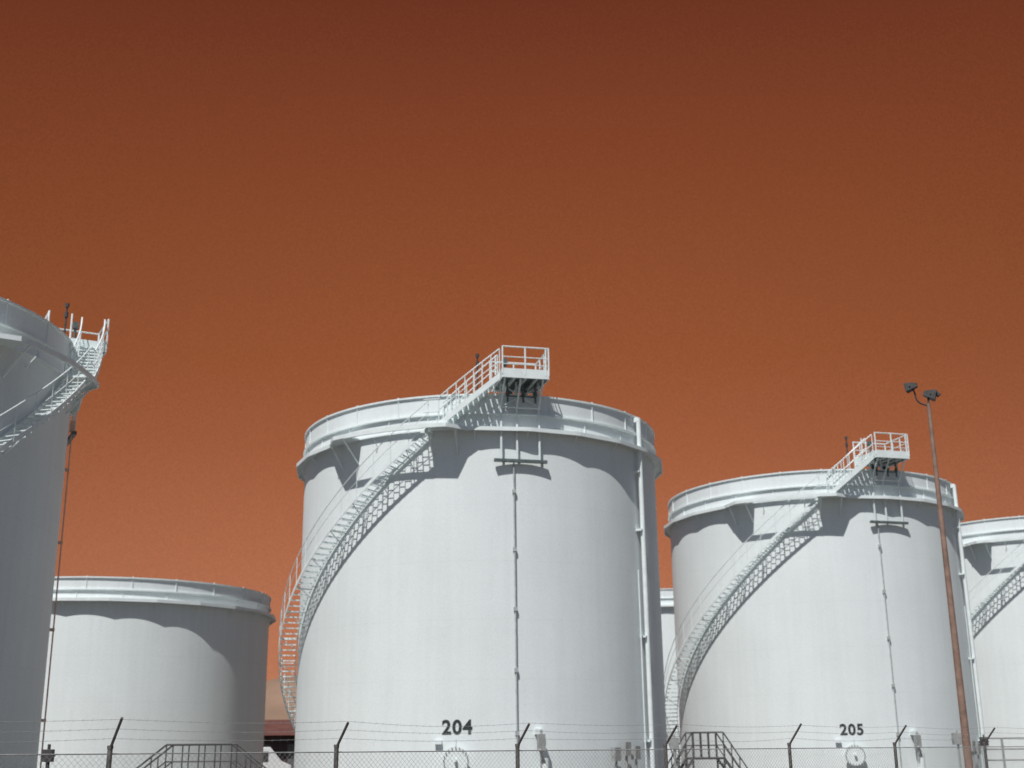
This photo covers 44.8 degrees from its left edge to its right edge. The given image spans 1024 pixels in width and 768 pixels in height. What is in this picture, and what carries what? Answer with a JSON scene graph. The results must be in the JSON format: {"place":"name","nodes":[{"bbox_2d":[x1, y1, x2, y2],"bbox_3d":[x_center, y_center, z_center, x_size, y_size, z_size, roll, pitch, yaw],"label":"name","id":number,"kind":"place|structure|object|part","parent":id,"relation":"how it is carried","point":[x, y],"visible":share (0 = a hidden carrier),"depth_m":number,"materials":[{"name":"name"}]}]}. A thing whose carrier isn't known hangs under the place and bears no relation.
{"place":"outdoors","nodes":[
{"label":"outdoors","id":0,"kind":"place"},
{"bbox_2d":[137,743,265,767],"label":"crossover stairs","id":1,"kind":"structure","parent":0,"point":[199,745],"depth_m":39.96,"materials":[{"name":"metal"}]},
{"bbox_2d":[264,720,295,767],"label":"warehouse","id":2,"kind":"structure","parent":0,"point":[282,741],"depth_m":115.43,"materials":[{"name":"red metal"}]},
{"bbox_2d":[264,744,294,767],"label":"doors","id":3,"kind":"structure","parent":2,"relation":"in","point":[291,747],"depth_m":115.02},
{"bbox_2d":[265,677,296,719],"bbox_3d":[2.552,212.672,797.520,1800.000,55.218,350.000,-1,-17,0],"label":"hills","id":4,"kind":"structure","parent":0,"point":[275,708],"depth_m":705.10,"materials":[{"name":"beige"}]},
{"bbox_2d":[0,0,1023,680],"label":"sky","id":5,"kind":"structure","parent":0,"point":[739,230],"materials":[{"name":"orange"}]},
{"bbox_2d":[668,731,747,767],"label":"crossover stairs","id":6,"kind":"structure","parent":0,"point":[701,757],"depth_m":52.35,"materials":[{"name":"metal"}]},
{"label":"ground","id":7,"kind":"structure","parent":0,"visible":0},
{"bbox_2d":[41,744,55,767],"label":"electrical box","id":8,"kind":"object","parent":7,"relation":"on","point":[50,758],"visible":0.84,"depth_m":29.68,"materials":[{"name":"metal"}]},
{"bbox_2d":[0,297,109,767],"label":"storage tank","id":9,"kind":"object","parent":7,"relation":"on","point":[48,379],"visible":1,"depth_m":39.72,"materials":[{"name":"white metal"}]},
{"bbox_2d":[37,576,275,767],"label":"storage tank","id":10,"kind":"object","parent":7,"relation":"on","point":[135,651],"visible":0.83,"depth_m":62.58,"materials":[{"name":"white metal"}]},
{"bbox_2d":[263,747,290,767],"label":"white van","id":11,"kind":"object","parent":7,"relation":"on","point":[276,763],"visible":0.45,"depth_m":87.45,"materials":[{"name":"metal"}]},
{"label":"windows and wheels","id":12,"kind":"part","parent":11,"relation":"part of","materials":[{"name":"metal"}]},
{"bbox_2d":[279,345,666,767],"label":"storage tank","id":13,"kind":"object","parent":7,"relation":"on","point":[479,557],"visible":1,"depth_m":49.23,"materials":[{"name":"white metal"}]},
{"bbox_2d":[0,717,1023,767],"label":"chain link fence","id":14,"kind":"object","parent":7,"relation":"on","point":[110,753],"visible":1,"depth_m":19.12,"materials":[{"name":"grey metal"}]},
{"bbox_2d":[660,588,680,767],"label":"storage tank","id":15,"kind":"object","parent":7,"relation":"on","point":[667,617],"visible":0.05,"depth_m":108.00,"materials":[{"name":"white metal"}]},
{"bbox_2d":[668,734,680,767],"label":"electrical box","id":16,"kind":"object","parent":7,"relation":"on","point":[673,743],"visible":0.83,"depth_m":47.90,"materials":[{"name":"grey metal"}]},
{"bbox_2d":[664,432,988,767],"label":"storage tank","id":17,"kind":"object","parent":7,"relation":"on","point":[814,600],"visible":0.97,"depth_m":63.37,"materials":[{"name":"white metal"}]},
{"bbox_2d":[903,383,972,767],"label":"floodlight pole","id":18,"kind":"object","parent":7,"relation":"on","point":[927,394],"visible":0.99,"depth_m":33.80,"materials":[{"name":"metal"}]},
{"bbox_2d":[951,730,961,767],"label":"electrical box","id":19,"kind":"object","parent":7,"relation":"on","point":[956,736],"visible":0.82,"depth_m":58.44,"materials":[{"name":"grey metal"}]},
{"bbox_2d":[979,734,988,745],"bbox_3d":[22.617,17.968,59.259,0.476,2.420,0.227,-1,-17,0],"label":"electrical box","id":20,"kind":"object","parent":7,"relation":"on","point":[983,740],"visible":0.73,"depth_m":59.43,"materials":[{"name":"metal"}]},
{"bbox_2d":[960,515,1023,767],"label":"storage tank","id":21,"kind":"object","parent":7,"relation":"on","point":[993,549],"visible":0.3,"depth_m":76.82,"materials":[{"name":"white metal"}]},
{"bbox_2d":[987,737,1023,767],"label":"railing","id":22,"kind":"object","parent":7,"relation":"on","point":[1002,748],"visible":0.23,"depth_m":65.12,"materials":[{"name":"grey metal"}]}
]}

